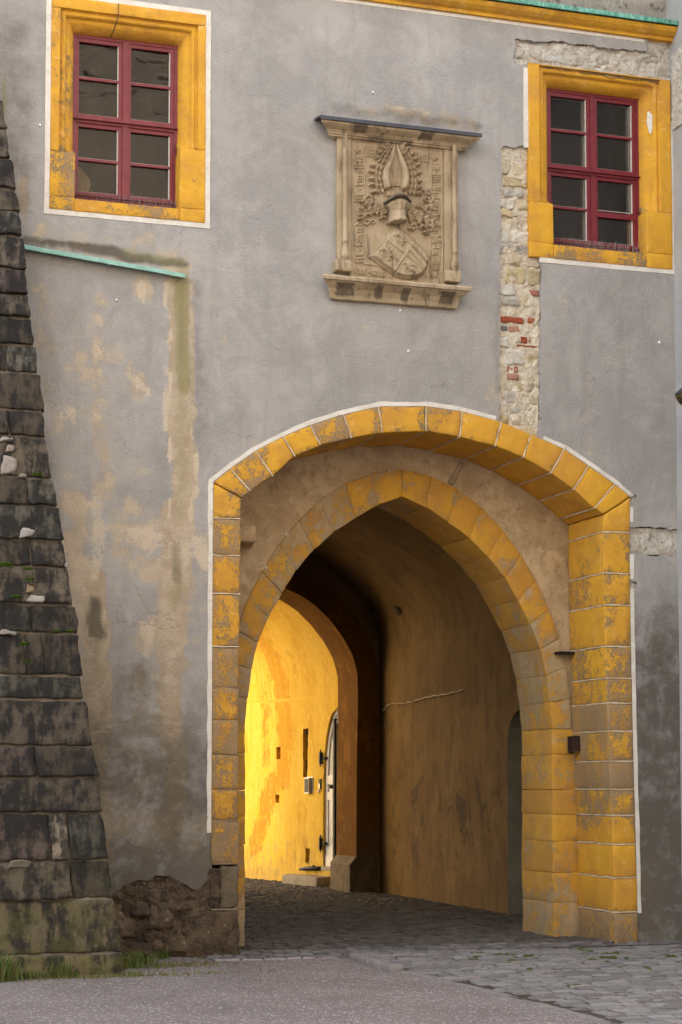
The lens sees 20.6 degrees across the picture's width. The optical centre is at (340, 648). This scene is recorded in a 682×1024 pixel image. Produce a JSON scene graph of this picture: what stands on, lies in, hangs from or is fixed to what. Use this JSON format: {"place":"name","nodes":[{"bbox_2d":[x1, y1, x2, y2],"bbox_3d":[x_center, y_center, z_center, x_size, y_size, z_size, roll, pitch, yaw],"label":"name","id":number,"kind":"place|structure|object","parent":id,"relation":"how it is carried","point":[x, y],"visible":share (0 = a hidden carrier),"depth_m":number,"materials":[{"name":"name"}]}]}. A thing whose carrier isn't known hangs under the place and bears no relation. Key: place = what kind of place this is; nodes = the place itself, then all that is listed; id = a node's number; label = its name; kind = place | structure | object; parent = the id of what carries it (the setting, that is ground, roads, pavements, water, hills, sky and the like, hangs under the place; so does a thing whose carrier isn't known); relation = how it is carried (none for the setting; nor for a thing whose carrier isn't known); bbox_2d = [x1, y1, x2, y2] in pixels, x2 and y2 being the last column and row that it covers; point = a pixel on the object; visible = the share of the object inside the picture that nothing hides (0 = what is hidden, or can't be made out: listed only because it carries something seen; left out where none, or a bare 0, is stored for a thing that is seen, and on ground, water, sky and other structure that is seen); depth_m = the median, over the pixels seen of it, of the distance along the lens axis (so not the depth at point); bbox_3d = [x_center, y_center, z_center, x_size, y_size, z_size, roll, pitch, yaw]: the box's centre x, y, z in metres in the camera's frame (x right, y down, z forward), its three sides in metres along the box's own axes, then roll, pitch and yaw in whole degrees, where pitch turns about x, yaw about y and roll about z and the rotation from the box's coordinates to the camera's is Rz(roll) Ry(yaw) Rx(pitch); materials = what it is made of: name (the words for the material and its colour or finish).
{"place":"outdoors","nodes":[
{"label":"outdoors","id":0,"kind":"place"},
{"bbox_2d":[0,947,204,982],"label":"grass","id":1,"kind":"structure","parent":0,"point":[8,968],"depth_m":15.23,"materials":[{"name":"green plant"}]},
{"bbox_2d":[0,948,299,981],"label":"dry grass","id":2,"kind":"structure","parent":0,"point":[92,976],"depth_m":15.30,"materials":[{"name":"plant"}]},
{"bbox_2d":[0,957,602,1023],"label":"ground","id":3,"kind":"structure","parent":0,"point":[325,991],"depth_m":13.70,"materials":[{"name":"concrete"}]},
{"bbox_2d":[0,102,124,977],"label":"stone buttress","id":4,"kind":"structure","parent":3,"relation":"on","point":[56,901],"depth_m":15.74,"materials":[{"name":"stone"}]},
{"bbox_2d":[0,562,13,568],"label":"wall fern","id":5,"kind":"object","parent":4,"relation":"attached to","point":[4,564],"depth_m":15.81,"materials":[{"name":"green plant"}]},
{"bbox_2d":[18,642,32,644],"bbox_3d":[-2.658,-0.040,15.747,0.134,0.039,0.073,1,-4,-18],"label":"wall fern","id":6,"kind":"object","parent":4,"relation":"attached to","point":[24,643],"depth_m":15.73,"materials":[{"name":"green plant"}]},
{"bbox_2d":[32,472,43,475],"bbox_3d":[-2.598,-1.490,16.090,0.152,0.044,0.074,1,-4,-18],"label":"wall fern","id":7,"kind":"object","parent":4,"relation":"attached to","point":[37,474],"depth_m":16.08,"materials":[{"name":"green plant"}]},
{"bbox_2d":[213,956,315,960],"bbox_3d":[-0.675,2.777,16.752,0.936,0.042,0.103,1,-4,-18],"label":"kerb strip","id":8,"kind":"object","parent":3,"relation":"on","point":[282,958],"visible":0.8,"depth_m":16.75,"materials":[{"name":"stone"}]},
{"bbox_2d":[242,599,337,880],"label":"sunlit wall","id":9,"kind":"structure","parent":3,"relation":"on","point":[291,728],"depth_m":29.23,"materials":[{"name":"paint"}]},
{"bbox_2d":[304,777,312,792],"bbox_3d":[-0.497,2.087,28.736,0.068,0.255,0.190,2,-5,-31],"label":"letter box","id":10,"kind":"object","parent":9,"relation":"attached to","point":[308,784],"visible":1,"depth_m":28.70,"materials":[{"name":"metal"}]},
{"bbox_2d":[299,865,320,870],"bbox_3d":[-0.480,3.342,28.590,0.100,0.099,0.573,3,-5,-36],"label":"iron rail stub","id":11,"kind":"object","parent":9,"relation":"attached to","point":[313,867],"visible":1,"depth_m":28.49,"materials":[{"name":"grey metal"}]},
{"bbox_2d":[317,779,321,791],"bbox_3d":[-0.329,2.075,28.490,0.030,0.205,0.085,2,-5,-31],"label":"door intercom","id":12,"kind":"object","parent":9,"relation":"attached to","point":[320,783],"depth_m":28.46,"materials":[{"name":"silver metal"}]},
{"bbox_2d":[319,710,337,870],"bbox_3d":[-0.038,2.095,28.102,0.204,2.460,0.875,2,-5,-31],"label":"door","id":13,"kind":"structure","parent":9,"relation":"in","point":[331,757],"depth_m":28.30,"materials":[{"name":"white paint"}]},
{"bbox_2d":[0,0,681,958],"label":"gatehouse","id":14,"kind":"object","parent":3,"relation":"on","point":[246,416],"visible":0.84,"depth_m":18.12,"materials":[{"name":"grey paint"}]},
{"bbox_2d":[25,245,185,277],"bbox_3d":[-2.158,-3.545,17.141,1.488,0.210,0.098,1,-4,-18],"label":"copper flashing","id":15,"kind":"object","parent":14,"relation":"attached to","point":[108,262],"visible":0.98,"depth_m":17.10,"materials":[{"name":"green metal"}]},
{"bbox_2d":[75,190,175,207],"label":"bird spikes","id":16,"kind":"object","parent":14,"relation":"on","point":[107,200],"visible":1,"depth_m":17.41,"materials":[{"name":"grey metal"}]},
{"bbox_2d":[44,0,210,228],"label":"window","id":17,"kind":"structure","parent":14,"relation":"in","point":[128,82],"depth_m":17.53,"materials":[{"name":"paint"}]},
{"bbox_2d":[314,115,481,309],"bbox_3d":[0.558,-4.181,18.003,1.646,1.758,0.244,1,-4,-18],"label":"coat of arms panel","id":18,"kind":"object","parent":14,"relation":"attached to","point":[396,223],"visible":1,"depth_m":17.99,"materials":[{"name":"stone"}]},
{"bbox_2d":[323,105,477,131],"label":"bird spikes","id":19,"kind":"object","parent":18,"relation":"on","point":[403,118],"visible":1,"depth_m":18.00,"materials":[{"name":"grey metal"}]},
{"bbox_2d":[554,651,574,654],"bbox_3d":[2.285,0.043,19.167,0.188,0.028,0.100,1,-4,-18],"label":"iron stub","id":20,"kind":"object","parent":14,"relation":"attached to","point":[564,653],"visible":1,"depth_m":19.13,"materials":[{"name":"black metal"}]},
{"bbox_2d":[568,736,580,753],"bbox_3d":[2.380,0.977,19.062,0.140,0.185,0.100,1,-4,-18],"label":"iron hinge bracket","id":21,"kind":"object","parent":14,"relation":"attached to","point":[573,743],"visible":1,"depth_m":19.02,"materials":[{"name":"brown metal"}]},
{"bbox_2d":[553,235,641,252],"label":"bird spikes","id":22,"kind":"object","parent":14,"relation":"on","point":[599,244],"visible":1,"depth_m":18.91,"materials":[{"name":"metal"}]},
{"bbox_2d":[523,63,673,273],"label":"window","id":23,"kind":"structure","parent":14,"relation":"in","point":[600,149],"depth_m":19.03,"materials":[{"name":"paint"}]},
{"bbox_2d":[539,0,666,18],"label":"bird spikes","id":24,"kind":"object","parent":14,"relation":"on","point":[611,6],"visible":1,"depth_m":18.87,"materials":[{"name":"grey metal"}]},
{"bbox_2d":[349,953,403,971],"bbox_3d":[0.296,2.721,16.208,0.151,0.101,1.178,1,-4,-18],"label":"kerb stone","id":25,"kind":"object","parent":3,"relation":"on","point":[377,963],"visible":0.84,"depth_m":16.05,"materials":[{"name":"stone"}]},
{"bbox_2d":[279,507,528,913],"bbox_3d":[-0.819,0.471,23.164,5.632,5.708,7.920,1,-4,-18],"label":"vaulted passage","id":26,"kind":"object","parent":3,"relation":"on","point":[390,608],"visible":0.29,"depth_m":24.96,"materials":[{"name":"brown paint"}]},
{"bbox_2d":[382,690,463,710],"bbox_3d":[1.069,0.699,25.155,0.017,0.169,3.102,1,-4,-18],"label":"cable","id":27,"kind":"object","parent":26,"relation":"attached to","point":[422,698],"visible":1,"depth_m":25.06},
{"bbox_2d":[318,957,616,1023],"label":"kerb strip","id":28,"kind":"object","parent":3,"relation":"on","point":[543,1005],"visible":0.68,"depth_m":13.92,"materials":[{"name":"stone"}]},
{"bbox_2d":[666,0,681,859],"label":"side wall","id":29,"kind":"structure","parent":3,"relation":"on","point":[674,10],"depth_m":18.91,"materials":[{"name":"grey paint"}]},
{"bbox_2d":[675,388,681,404],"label":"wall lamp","id":30,"kind":"object","parent":29,"relation":"attached to","point":[678,394],"visible":1,"depth_m":18.20,"materials":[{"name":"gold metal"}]},
{"bbox_2d":[203,878,681,1023],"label":"cobbled paving","id":31,"kind":"structure","parent":0,"point":[432,930],"depth_m":17.82,"materials":[{"name":"stone"}]},
{"bbox_2d":[282,874,329,885],"bbox_3d":[-0.505,3.533,28.449,0.330,0.200,1.011,2,-5,-31],"label":"stone step","id":32,"kind":"object","parent":31,"relation":"on","point":[306,880],"visible":0.66,"depth_m":28.24,"materials":[{"name":"beige stone"}]},
{"bbox_2d":[467,946,681,987],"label":"moss","id":33,"kind":"object","parent":31,"relation":"on","point":[585,950],"visible":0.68,"depth_m":16.85,"materials":[{"name":"green plant"}]}
]}

